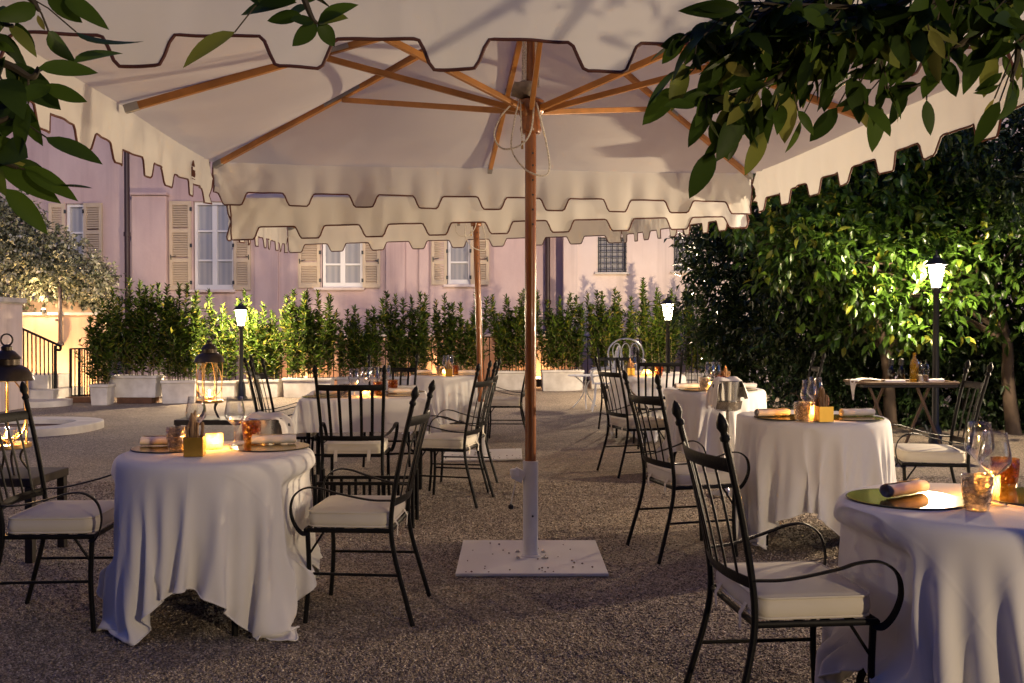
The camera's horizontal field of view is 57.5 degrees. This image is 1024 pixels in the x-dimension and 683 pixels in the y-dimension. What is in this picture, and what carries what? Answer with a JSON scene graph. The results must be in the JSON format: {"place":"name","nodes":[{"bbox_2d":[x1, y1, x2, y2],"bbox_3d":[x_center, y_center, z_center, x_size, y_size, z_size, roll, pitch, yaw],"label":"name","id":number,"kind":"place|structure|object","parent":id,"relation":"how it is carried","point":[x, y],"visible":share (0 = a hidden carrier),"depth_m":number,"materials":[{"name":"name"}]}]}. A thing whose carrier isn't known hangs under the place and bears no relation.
{"place":"outdoors","nodes":[
{"label":"outdoors","id":0,"kind":"place"},
{"bbox_2d":[0,190,125,313],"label":"tree","id":1,"kind":"object","parent":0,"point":[40,263],"visible":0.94,"depth_m":18.59,"materials":[{"name":"green plant"}]},
{"bbox_2d":[428,290,497,373],"bbox_3d":[-1.096,-0.214,19.599,1.630,1.903,0.984,0,1,2],"label":"potted shrub","id":2,"kind":"object","parent":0,"point":[450,335],"visible":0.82,"depth_m":19.48,"materials":[{"name":"green plant"}]},
{"bbox_2d":[0,382,1023,682],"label":"ground","id":3,"kind":"structure","parent":0,"point":[570,438],"depth_m":5.28,"materials":[{"name":"gravel"}]},
{"bbox_2d":[0,297,26,411],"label":"gate pillar","id":4,"kind":"structure","parent":3,"relation":"on","point":[11,315],"depth_m":15.43,"materials":[{"name":"paint"}]},
{"bbox_2d":[0,467,68,562],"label":"side stool","id":5,"kind":"object","parent":3,"relation":"on","point":[59,474],"visible":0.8,"depth_m":5.48,"materials":[{"name":"brown wood"}]},
{"bbox_2d":[0,333,34,474],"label":"candle lantern","id":6,"kind":"object","parent":5,"relation":"on","point":[12,369],"visible":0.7,"depth_m":5.48,"materials":[{"name":"brown metal"}]},
{"bbox_2d":[0,416,103,437],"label":"stone kerb","id":7,"kind":"structure","parent":3,"relation":"on","point":[45,426],"depth_m":12.21,"materials":[{"name":"stone"}]},
{"bbox_2d":[23,373,83,407],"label":"stone steps","id":8,"kind":"structure","parent":3,"relation":"on","point":[42,393],"depth_m":16.75,"materials":[{"name":"stone"}]},
{"bbox_2d":[22,327,61,388],"bbox_3d":[-8.770,0.265,16.905,1.230,1.495,0.052,0,1,0],"label":"stair railing","id":9,"kind":"object","parent":8,"relation":"on","point":[55,352],"visible":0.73,"depth_m":16.89,"materials":[{"name":"black metal"}]},
{"bbox_2d":[0,381,113,632],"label":"iron armchair","id":10,"kind":"object","parent":3,"relation":"on","point":[62,519],"visible":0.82,"depth_m":4.19,"materials":[{"name":"metal"}]},
{"bbox_2d":[22,300,114,393],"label":"terrace wall","id":11,"kind":"structure","parent":3,"relation":"on","point":[45,324],"depth_m":18.60,"materials":[{"name":"beige paint"}]},
{"bbox_2d":[65,348,97,402],"bbox_3d":[-7.873,0.609,17.210,0.699,1.005,0.500,0,1,0],"label":"fence panel","id":12,"kind":"object","parent":3,"relation":"on","point":[80,397],"visible":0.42,"depth_m":17.20,"materials":[{"name":"black metal"}]},
{"bbox_2d":[88,383,115,404],"bbox_3d":[-7.266,0.935,16.556,0.336,0.371,0.420,0,1,-4],"label":"planter","id":13,"kind":"object","parent":3,"relation":"on","point":[102,394],"visible":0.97,"depth_m":16.38,"materials":[{"name":"white ceramic"}]},
{"bbox_2d":[74,297,124,383],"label":"potted shrub","id":14,"kind":"object","parent":13,"relation":"on","point":[100,348],"visible":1,"depth_m":16.42,"materials":[{"name":"green plant"}]},
{"bbox_2d":[109,374,165,403],"bbox_3d":[-6.809,0.863,16.946,0.879,0.506,0.420,0,1,2],"label":"planter","id":15,"kind":"object","parent":3,"relation":"on","point":[139,389],"visible":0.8,"depth_m":16.77,"materials":[{"name":"white ceramic"}]},
{"bbox_2d":[96,275,168,375],"bbox_3d":[-6.780,-0.274,16.920,1.449,1.889,0.920,0,1,2],"label":"potted shrub","id":16,"kind":"object","parent":15,"relation":"on","point":[145,331],"visible":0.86,"depth_m":16.84,"materials":[{"name":"green plant"}]},
{"bbox_2d":[160,379,195,403],"bbox_3d":[-6.045,0.906,16.945,0.608,0.419,0.420,0,1,-14],"label":"planter","id":17,"kind":"object","parent":3,"relation":"on","point":[176,391],"visible":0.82,"depth_m":16.77,"materials":[{"name":"white ceramic"}]},
{"bbox_2d":[142,281,214,380],"bbox_3d":[-6.053,-0.166,16.870,1.208,1.846,0.937,-1,1,-36],"label":"potted shrub","id":18,"kind":"object","parent":17,"relation":"on","point":[180,352],"visible":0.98,"depth_m":16.82,"materials":[{"name":"green plant"}]},
{"bbox_2d":[0,0,357,233],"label":"overhanging tree","id":19,"kind":"object","parent":3,"relation":"on","point":[23,84],"visible":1,"depth_m":1.50,"materials":[{"name":"green plant"}]},
{"bbox_2d":[174,416,245,433],"bbox_3d":[-2.860,0.985,9.164,0.780,0.469,0.400,0,1,0],"label":"side stool","id":20,"kind":"object","parent":3,"relation":"on","point":[213,420],"visible":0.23,"depth_m":8.96,"materials":[{"name":"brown wood"}]},
{"bbox_2d":[194,334,224,418],"bbox_3d":[-2.970,0.338,9.155,0.292,0.832,0.292,0,1,-23],"label":"candle lantern","id":21,"kind":"object","parent":20,"relation":"on","point":[209,354],"visible":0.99,"depth_m":9.09,"materials":[{"name":"brown metal"}]},
{"bbox_2d":[197,380,238,397],"bbox_3d":[-5.761,0.929,18.347,0.730,0.334,0.420,0,1,-3],"label":"planter","id":22,"kind":"object","parent":3,"relation":"on","point":[229,388],"visible":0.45,"depth_m":18.17,"materials":[{"name":"white ceramic"}]},
{"bbox_2d":[189,288,248,380],"bbox_3d":[-5.767,-0.115,18.314,1.038,1.876,0.901,0,1,25],"label":"potted shrub","id":23,"kind":"object","parent":22,"relation":"on","point":[221,339],"visible":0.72,"depth_m":18.21,"materials":[{"name":"green plant"}]},
{"bbox_2d":[233,300,247,399],"bbox_3d":[-5.140,0.153,17.704,0.284,1.905,0.284,0,1,0],"label":"lamp post","id":24,"kind":"object","parent":3,"relation":"on","point":[241,390],"visible":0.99,"depth_m":17.67,"materials":[{"name":"black"}]},
{"bbox_2d":[244,378,282,396],"bbox_3d":[-4.914,0.918,18.465,0.726,0.354,0.420,0,1,3],"label":"planter","id":25,"kind":"object","parent":3,"relation":"on","point":[276,387],"visible":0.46,"depth_m":18.28,"materials":[{"name":"white ceramic"}]},
{"bbox_2d":[234,287,285,379],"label":"potted shrub","id":26,"kind":"object","parent":25,"relation":"on","point":[253,346],"visible":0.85,"depth_m":18.36,"materials":[{"name":"green plant"}]},
{"bbox_2d":[231,600,298,636],"bbox_3d":[-1.394,0.908,4.413,0.840,0.756,0.840,0,1,-20],"label":"round table","id":27,"kind":"object","parent":3,"relation":"on","point":[234,626],"visible":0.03,"depth_m":4.08,"materials":[{"name":"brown wood"}]},
{"bbox_2d":[96,441,322,645],"bbox_3d":[-1.401,0.898,4.418,1.014,0.764,1.028,0,1,0],"label":"tablecloth","id":28,"kind":"object","parent":27,"relation":"on","point":[215,527],"visible":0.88,"depth_m":4.01,"materials":[{"name":"fabric"}]},
{"bbox_2d":[183,410,205,456],"bbox_3d":[-1.436,0.415,4.224,0.084,0.204,0.085,0,1,-8],"label":"stick holder","id":29,"kind":"object","parent":28,"relation":"on","point":[194,443],"visible":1,"depth_m":4.19,"materials":[{"name":"gold metal"}]},
{"bbox_2d":[229,442,310,451],"bbox_3d":[-1.176,0.510,4.537,0.384,0.005,0.384,0,1,0],"label":"placemat","id":30,"kind":"object","parent":28,"relation":"on","point":[269,447],"visible":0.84,"depth_m":4.48,"materials":[{"name":"gold metal"}]},
{"bbox_2d":[251,434,295,443],"bbox_3d":[-1.176,0.480,4.606,0.216,0.047,0.062,0,1,-14],"label":"rolled napkin","id":31,"kind":"object","parent":30,"relation":"on","point":[273,438],"visible":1,"depth_m":4.59,"materials":[{"name":"white fabric"}]},
{"bbox_2d":[249,358,320,485],"bbox_3d":[-1.924,0.693,8.057,0.594,1.094,0.590,0,1,-4],"label":"iron armchair","id":32,"kind":"object","parent":3,"relation":"on","point":[313,438],"visible":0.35,"depth_m":8.09,"materials":[{"name":"metal"}]},
{"bbox_2d":[0,101,577,382],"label":"building","id":33,"kind":"structure","parent":3,"relation":"on","point":[131,220],"depth_m":22.95,"materials":[{"name":"pink paint"}]},
{"bbox_2d":[67,204,83,279],"bbox_3d":[-10.753,-2.328,23.071,0.451,2.139,0.081,0,1,0],"label":"window frame","id":34,"kind":"structure","parent":33,"relation":"in","point":[74,211],"depth_m":23.09,"materials":[{"name":"white"}]},
{"bbox_2d":[195,202,232,289],"bbox_3d":[-7.335,-2.366,23.068,0.989,2.171,0.087,0,1,0],"label":"window frame","id":35,"kind":"structure","parent":33,"relation":"in","point":[213,252],"depth_m":23.09,"materials":[{"name":"white"}]},
{"bbox_2d":[323,243,362,286],"bbox_3d":[-4.175,-2.194,23.070,0.989,1.720,0.087,0,1,0],"label":"window frame","id":36,"kind":"structure","parent":33,"relation":"in","point":[344,268],"depth_m":23.10,"materials":[{"name":"white"}]},
{"bbox_2d":[448,240,470,283],"bbox_3d":[-1.300,-2.231,23.072,0.570,1.644,0.081,0,1,0],"label":"window frame","id":37,"kind":"structure","parent":33,"relation":"in","point":[459,259],"depth_m":23.10,"materials":[{"name":"white"}]},
{"bbox_2d":[282,377,335,397],"bbox_3d":[-3.992,0.904,18.347,0.968,0.386,0.420,0,1,0],"label":"planter","id":38,"kind":"object","parent":3,"relation":"on","point":[296,387],"visible":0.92,"depth_m":18.16,"materials":[{"name":"white ceramic"}]},
{"bbox_2d":[271,288,343,377],"bbox_3d":[-4.026,-0.144,18.385,1.492,1.829,0.907,0,1,0],"label":"potted shrub","id":39,"kind":"object","parent":38,"relation":"on","point":[317,347],"visible":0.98,"depth_m":18.28,"materials":[{"name":"green plant"}]},
{"bbox_2d":[312,365,398,503],"bbox_3d":[-1.159,0.708,6.916,0.590,1.094,0.594,0,1,-1],"label":"iron armchair","id":40,"kind":"object","parent":3,"relation":"on","point":[333,448],"visible":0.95,"depth_m":6.73,"materials":[{"name":"metal"}]},
{"bbox_2d":[336,376,380,384],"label":"planter","id":41,"kind":"object","parent":3,"relation":"on","point":[341,380],"visible":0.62,"depth_m":18.63,"materials":[{"name":"concrete"}]},
{"bbox_2d":[328,297,391,376],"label":"potted shrub","id":42,"kind":"object","parent":41,"relation":"on","point":[359,344],"visible":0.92,"depth_m":18.71,"materials":[{"name":"green plant"}]},
{"bbox_2d":[289,380,435,626],"bbox_3d":[-0.691,0.741,4.467,0.594,1.094,0.590,0,1,4],"label":"iron armchair","id":43,"kind":"object","parent":3,"relation":"on","point":[340,512],"visible":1,"depth_m":4.26,"materials":[{"name":"metal"}]},
{"bbox_2d":[306,431,421,489],"bbox_3d":[-1.280,0.857,8.212,0.980,0.753,0.980,0,1,-7],"label":"square table","id":44,"kind":"object","parent":3,"relation":"on","point":[308,440],"visible":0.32,"depth_m":7.80,"materials":[{"name":"metal"}]},
{"bbox_2d":[291,390,441,433],"bbox_3d":[-1.280,0.637,8.209,1.363,0.344,1.363,0,1,-7],"label":"tablecloth","id":45,"kind":"object","parent":44,"relation":"on","point":[304,418],"visible":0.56,"depth_m":7.68,"materials":[{"name":"fabric"}]},
{"bbox_2d":[313,469,418,528],"bbox_3d":[-1.000,1.078,6.435,0.686,0.361,0.312,0,1,0],"label":"bag rack","id":46,"kind":"object","parent":3,"relation":"on","point":[414,506],"visible":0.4,"depth_m":6.55,"materials":[{"name":"black metal"}]},
{"bbox_2d":[362,354,418,466],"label":"iron armchair","id":47,"kind":"object","parent":3,"relation":"on","point":[400,370],"visible":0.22,"depth_m":9.55,"materials":[{"name":"metal"}]},
{"bbox_2d":[386,376,409,389],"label":"planter","id":48,"kind":"object","parent":3,"relation":"on","point":[404,380],"visible":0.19,"depth_m":18.88,"materials":[{"name":"white ceramic"}]},
{"bbox_2d":[378,290,439,376],"bbox_3d":[-2.135,-0.145,19.090,1.278,1.836,0.965,0,1,-10],"label":"potted shrub","id":49,"kind":"object","parent":48,"relation":"on","point":[399,347],"visible":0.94,"depth_m":19.00,"materials":[{"name":"green plant"}]},
{"bbox_2d":[278,334,575,384],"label":"wall","id":50,"kind":"structure","parent":3,"relation":"on","point":[486,362],"depth_m":22.21,"materials":[{"name":"beige paint"}]},
{"bbox_2d":[406,361,497,507],"bbox_3d":[-0.457,0.703,7.279,0.594,1.094,0.590,0,1,14],"label":"iron armchair","id":51,"kind":"object","parent":3,"relation":"on","point":[455,441],"visible":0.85,"depth_m":7.11,"materials":[{"name":"metal"}]},
{"bbox_2d":[218,336,697,387],"bbox_3d":[-1.233,0.470,21.208,10.916,1.175,0.035,0,1,0],"label":"iron fence","id":52,"kind":"object","parent":3,"relation":"on","point":[587,380],"visible":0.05,"depth_m":21.20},
{"bbox_2d":[428,359,500,492],"bbox_3d":[-0.416,0.694,7.924,0.594,1.094,0.590,0,1,8],"label":"iron armchair","id":53,"kind":"object","parent":3,"relation":"on","point":[457,427],"visible":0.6,"depth_m":7.81,"materials":[{"name":"metal"}]},
{"bbox_2d":[226,194,748,461],"bbox_3d":[-0.405,-0.431,10.047,4.470,3.297,4.468,0,1,-8],"label":"parasol","id":54,"kind":"object","parent":3,"relation":"on","point":[336,223],"visible":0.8,"depth_m":7.99,"materials":[{"name":"fabric"}]},
{"bbox_2d":[485,375,524,441],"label":"iron armchair","id":55,"kind":"object","parent":3,"relation":"on","point":[506,402],"visible":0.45,"depth_m":10.99,"materials":[{"name":"metal"}]},
{"bbox_2d":[496,370,524,389],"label":"planter","id":56,"kind":"object","parent":3,"relation":"on","point":[510,380],"visible":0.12,"depth_m":20.39,"materials":[{"name":"concrete"}]},
{"bbox_2d":[483,288,543,370],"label":"potted shrub","id":57,"kind":"object","parent":56,"relation":"on","point":[510,344],"visible":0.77,"depth_m":20.51,"materials":[{"name":"green plant"}]},
{"bbox_2d":[0,0,1023,576],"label":"parasol","id":58,"kind":"object","parent":3,"relation":"on","point":[432,104],"visible":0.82,"depth_m":5.72,"materials":[{"name":"fabric"}]},
{"bbox_2d":[540,369,583,390],"bbox_3d":[1.089,0.843,20.283,0.921,0.455,0.420,0,1,-2],"label":"planter","id":59,"kind":"object","parent":3,"relation":"on","point":[556,380],"visible":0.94,"depth_m":20.10,"materials":[{"name":"white"}]},
{"bbox_2d":[536,292,593,369],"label":"potted shrub","id":60,"kind":"object","parent":59,"relation":"on","point":[563,341],"visible":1,"depth_m":20.20,"materials":[{"name":"green plant"}]},
{"bbox_2d":[589,370,626,388],"bbox_3d":[2.171,0.850,20.573,0.916,0.432,0.420,0,1,1],"label":"planter","id":61,"kind":"object","parent":3,"relation":"on","point":[596,379],"visible":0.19,"depth_m":20.39,"materials":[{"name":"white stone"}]},
{"bbox_2d":[584,286,642,370],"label":"potted shrub","id":62,"kind":"object","parent":61,"relation":"on","point":[606,332],"visible":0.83,"depth_m":20.45,"materials":[{"name":"green plant"}]},
{"bbox_2d":[594,356,665,478],"bbox_3d":[1.128,0.681,8.676,0.594,1.094,0.590,0,1,-18],"label":"iron armchair","id":63,"kind":"object","parent":3,"relation":"on","point":[623,421],"visible":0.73,"depth_m":8.53,"materials":[{"name":"metal"}]},
{"bbox_2d":[628,350,684,448],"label":"iron armchair","id":64,"kind":"object","parent":3,"relation":"on","point":[659,365],"visible":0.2,"depth_m":10.22,"materials":[{"name":"metal"}]},
{"bbox_2d":[622,370,749,564],"bbox_3d":[1.027,0.725,5.619,0.594,1.094,0.590,0,1,-15],"label":"iron armchair","id":65,"kind":"object","parent":3,"relation":"on","point":[673,473],"visible":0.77,"depth_m":5.46,"materials":[{"name":"metal"}]},
{"bbox_2d":[682,372,711,383],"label":"planter","id":66,"kind":"object","parent":3,"relation":"on","point":[694,375],"visible":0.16,"depth_m":21.80,"materials":[{"name":"concrete"}]},
{"bbox_2d":[675,285,716,372],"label":"potted shrub","id":67,"kind":"object","parent":66,"relation":"on","point":[688,353],"visible":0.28,"depth_m":21.98,"materials":[{"name":"green plant"}]},
{"bbox_2d":[711,401,742,497],"bbox_3d":[1.700,0.840,7.362,0.280,0.740,0.280,0,1,-14],"label":"bucket stand","id":68,"kind":"object","parent":3,"relation":"on","point":[727,407],"visible":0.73,"depth_m":7.28,"materials":[{"name":"silver metal"}]},
{"bbox_2d":[712,381,741,401],"bbox_3d":[1.700,0.417,7.356,0.202,0.222,0.202,1,1,34],"label":"ice bucket","id":69,"kind":"object","parent":68,"relation":"in","point":[728,391],"visible":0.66,"depth_m":7.28,"materials":[{"name":"silver metal"}]},
{"bbox_2d":[705,376,748,408],"bbox_3d":[1.693,0.409,7.358,0.307,0.267,0.228,0,1,-14],"label":"service cloth","id":70,"kind":"object","parent":69,"relation":"on","point":[711,396],"visible":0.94,"depth_m":7.34,"materials":[{"name":"white fabric"}]},
{"bbox_2d":[661,203,838,408],"bbox_3d":[4.029,-0.989,14.710,3.508,4.738,2.710,0,1,30],"label":"evergreen tree","id":71,"kind":"object","parent":3,"relation":"on","point":[732,307],"visible":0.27,"depth_m":14.46,"materials":[{"name":"green plant"}]},
{"bbox_2d":[672,400,903,682],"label":"iron armchair","id":72,"kind":"object","parent":3,"relation":"on","point":[796,593],"visible":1,"depth_m":2.95,"materials":[{"name":"metal"}]},
{"bbox_2d":[766,351,825,409],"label":"iron armchair","id":73,"kind":"object","parent":3,"relation":"on","point":[818,370],"visible":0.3,"depth_m":8.67,"materials":[{"name":"metal"}]},
{"bbox_2d":[578,118,1023,382],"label":"house","id":74,"kind":"structure","parent":3,"relation":"on","point":[605,266],"depth_m":22.68,"materials":[{"name":"paint"}]},
{"bbox_2d":[594,237,629,273],"bbox_3d":[2.434,-2.091,22.714,0.860,0.913,0.280,0,1,0],"label":"window","id":75,"kind":"structure","parent":74,"relation":"in","point":[611,256],"depth_m":22.83,"materials":[{"name":"grey glass"}]},
{"bbox_2d":[738,345,886,415],"bbox_3d":[4.039,0.790,12.569,2.229,1.490,1.350,0,1,-17],"label":"bush","id":76,"kind":"object","parent":3,"relation":"on","point":[799,399],"visible":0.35,"depth_m":12.44,"materials":[{"name":"green plant"}]},
{"bbox_2d":[642,0,1023,198],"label":"overhanging tree","id":77,"kind":"object","parent":3,"relation":"on","point":[780,49],"visible":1,"depth_m":1.87,"materials":[{"name":"green plant"}]},
{"bbox_2d":[713,130,997,427],"bbox_3d":[4.567,-0.995,12.473,3.867,4.353,1.977,0,1,9],"label":"citrus tree","id":78,"kind":"object","parent":3,"relation":"on","point":[889,400],"visible":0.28,"depth_m":12.37,"materials":[{"name":"green plant"}]},
{"bbox_2d":[694,131,1023,434],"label":"citrus tree","id":79,"kind":"object","parent":3,"relation":"on","point":[967,284],"visible":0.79,"depth_m":11.03,"materials":[{"name":"green plant"}]},
{"bbox_2d":[855,668,865,682],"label":"round table","id":80,"kind":"object","parent":3,"relation":"on","point":[861,675],"visible":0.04,"depth_m":3.22,"materials":[{"name":"black metal"}]},
{"bbox_2d":[814,483,1023,682],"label":"tablecloth","id":81,"kind":"object","parent":80,"relation":"on","point":[959,618],"visible":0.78,"depth_m":2.76,"materials":[{"name":"fabric"}]},
{"bbox_2d":[846,488,968,509],"bbox_3d":[1.328,0.529,3.145,0.384,0.005,0.384,0,1,0],"label":"placemat","id":82,"kind":"object","parent":81,"relation":"on","point":[927,500],"visible":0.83,"depth_m":3.09,"materials":[{"name":"gold metal"}]},
{"bbox_2d":[879,478,929,497],"bbox_3d":[1.341,0.500,3.186,0.216,0.047,0.062,-1,1,-35],"label":"rolled napkin","id":83,"kind":"object","parent":82,"relation":"on","point":[901,488],"visible":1,"depth_m":3.16,"materials":[{"name":"white fabric"}]},
{"bbox_2d":[961,473,993,511],"bbox_3d":[1.476,0.479,2.962,0.094,0.110,0.094,0,1,0],"label":"water tumbler","id":84,"kind":"object","parent":81,"relation":"on","point":[976,490],"visible":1,"depth_m":2.94,"materials":[{"name":"clear glass"}]},
{"bbox_2d":[982,487,1023,505],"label":"placemat","id":85,"kind":"object","parent":81,"relation":"on","point":[1015,497],"visible":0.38,"depth_m":3.15,"materials":[{"name":"gold metal"}]},
{"bbox_2d":[990,456,1019,490],"bbox_3d":[1.751,0.469,3.313,0.094,0.110,0.094,0,1,0],"label":"water tumbler","id":86,"kind":"object","parent":85,"relation":"on","point":[1011,471],"visible":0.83,"depth_m":3.28,"materials":[{"name":"orange glass"}]},
{"bbox_2d":[780,306,947,423],"bbox_3d":[5.051,0.441,13.051,2.518,2.190,1.548,0,1,0],"label":"bush","id":87,"kind":"object","parent":3,"relation":"on","point":[873,359],"visible":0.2,"depth_m":12.81,"materials":[{"name":"green plant"}]},
{"bbox_2d":[743,131,1023,416],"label":"evergreen tree","id":88,"kind":"object","parent":3,"relation":"on","point":[755,357],"visible":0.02,"depth_m":13.63,"materials":[{"name":"green plant"}]},
{"bbox_2d":[843,379,960,443],"bbox_3d":[3.999,0.811,9.612,1.022,0.814,0.562,0,1,0],"label":"tray table","id":89,"kind":"object","parent":3,"relation":"on","point":[869,384],"visible":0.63,"depth_m":9.40,"materials":[{"name":"brown wood"}]},
{"bbox_2d":[925,249,947,443],"bbox_3d":[4.635,0.100,10.202,0.239,2.213,0.239,0,1,0],"label":"lamp post","id":90,"kind":"object","parent":3,"relation":"on","point":[936,259],"visible":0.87,"depth_m":10.17,"materials":[{"name":"black"}]},
{"bbox_2d":[891,360,992,483],"bbox_3d":[2.804,0.673,6.201,0.594,1.094,0.590,0,1,11],"label":"iron armchair","id":91,"kind":"object","parent":3,"relation":"on","point":[933,455],"visible":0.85,"depth_m":6.03,"materials":[{"name":"metal"}]},
{"bbox_2d":[887,288,1023,430],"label":"bush","id":92,"kind":"object","parent":3,"relation":"on","point":[980,367],"visible":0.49,"depth_m":12.03,"materials":[{"name":"green plant"}]},
{"bbox_2d":[893,106,1023,421],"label":"evergreen tree","id":93,"kind":"object","parent":3,"relation":"on","point":[1018,266],"visible":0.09,"depth_m":12.25,"materials":[{"name":"green plant"}]},
{"bbox_2d":[899,108,1023,272],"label":"citrus tree","id":94,"kind":"object","parent":3,"relation":"on","point":[999,168],"visible":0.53,"depth_m":10.53,"materials":[{"name":"green plant"}]},
{"bbox_2d":[981,333,1023,433],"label":"bush","id":95,"kind":"object","parent":3,"relation":"on","point":[1020,365],"visible":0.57,"depth_m":11.74,"materials":[{"name":"green plant"}]},
{"bbox_2d":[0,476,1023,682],"bbox_3d":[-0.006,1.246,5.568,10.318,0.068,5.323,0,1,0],"label":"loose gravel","id":96,"kind":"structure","parent":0,"point":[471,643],"depth_m":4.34,"materials":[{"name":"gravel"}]},
{"bbox_2d":[632,277,685,371],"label":"potted shrub","id":97,"kind":"object","parent":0,"point":[654,343],"visible":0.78,"depth_m":20.65,"materials":[{"name":"green plant"}]},
{"bbox_3d":[1.850,0.848,5.762,0.840,0.756,0.840,0,1,-20],"label":"round table","id":98,"kind":"object","parent":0,"visible":0},
{"bbox_2d":[729,410,896,549],"bbox_3d":[1.856,0.838,5.763,0.993,0.764,1.012,0,1,32],"label":"tablecloth","id":99,"kind":"object","parent":98,"relation":"on","point":[797,468],"visible":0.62,"depth_m":5.36,"materials":[{"name":"fabric"}]},
{"bbox_2d":[814,386,833,421],"bbox_3d":[1.794,0.357,5.370,0.084,0.204,0.085,0,1,-4],"label":"stick holder","id":100,"kind":"object","parent":99,"relation":"on","point":[823,411],"visible":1,"depth_m":5.34,"materials":[{"name":"gold metal"}]},
{"bbox_3d":[1.818,0.813,8.402,0.840,0.756,0.840,1,1,35],"label":"round table","id":101,"kind":"object","parent":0,"visible":0},
{"bbox_2d":[657,386,766,461],"bbox_3d":[1.815,0.803,8.396,1.023,0.764,1.009,-1,1,-39],"label":"tablecloth","id":102,"kind":"object","parent":101,"relation":"on","point":[699,418],"visible":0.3,"depth_m":8.01,"materials":[{"name":"fabric"}]},
{"bbox_3d":[-0.830,0.809,11.712,0.840,0.756,0.840,-1,1,-40],"label":"round table","id":103,"kind":"object","parent":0,"visible":0},
{"bbox_2d":[402,373,477,434],"bbox_3d":[-0.826,0.800,11.707,1.009,0.764,1.023,0,1,-24],"label":"tablecloth","id":104,"kind":"object","parent":103,"relation":"on","point":[453,392],"visible":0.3,"depth_m":11.28,"materials":[{"name":"fabric"}]},
{"bbox_3d":[1.630,0.785,11.212,0.840,0.756,0.840,0,1,10],"label":"round table","id":105,"kind":"object","parent":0,"visible":0},
{"bbox_2d":[607,373,685,442],"bbox_3d":[1.625,0.775,11.214,1.012,0.764,0.993,0,1,-28],"label":"tablecloth","id":106,"kind":"object","parent":105,"relation":"on","point":[632,380],"visible":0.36,"depth_m":10.81,"materials":[{"name":"fabric"}]},
{"bbox_3d":[-1.330,0.926,5.073,0.280,0.700,0.280,0,1,6],"label":"bucket stand","id":107,"kind":"object","parent":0,"visible":0},
{"bbox_2d":[248,418,290,434],"bbox_3d":[-1.330,0.523,5.068,0.202,0.222,0.202,-1,1,-42],"label":"ice bucket","id":108,"kind":"object","parent":107,"relation":"in","point":[269,426],"visible":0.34,"depth_m":4.98,"materials":[{"name":"silver metal"}]},
{"bbox_2d":[235,411,296,441],"bbox_3d":[-1.336,0.515,5.071,0.307,0.267,0.228,0,1,6],"label":"service cloth","id":109,"kind":"object","parent":108,"relation":"on","point":[285,420],"visible":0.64,"depth_m":5.03,"materials":[{"name":"white fabric"}]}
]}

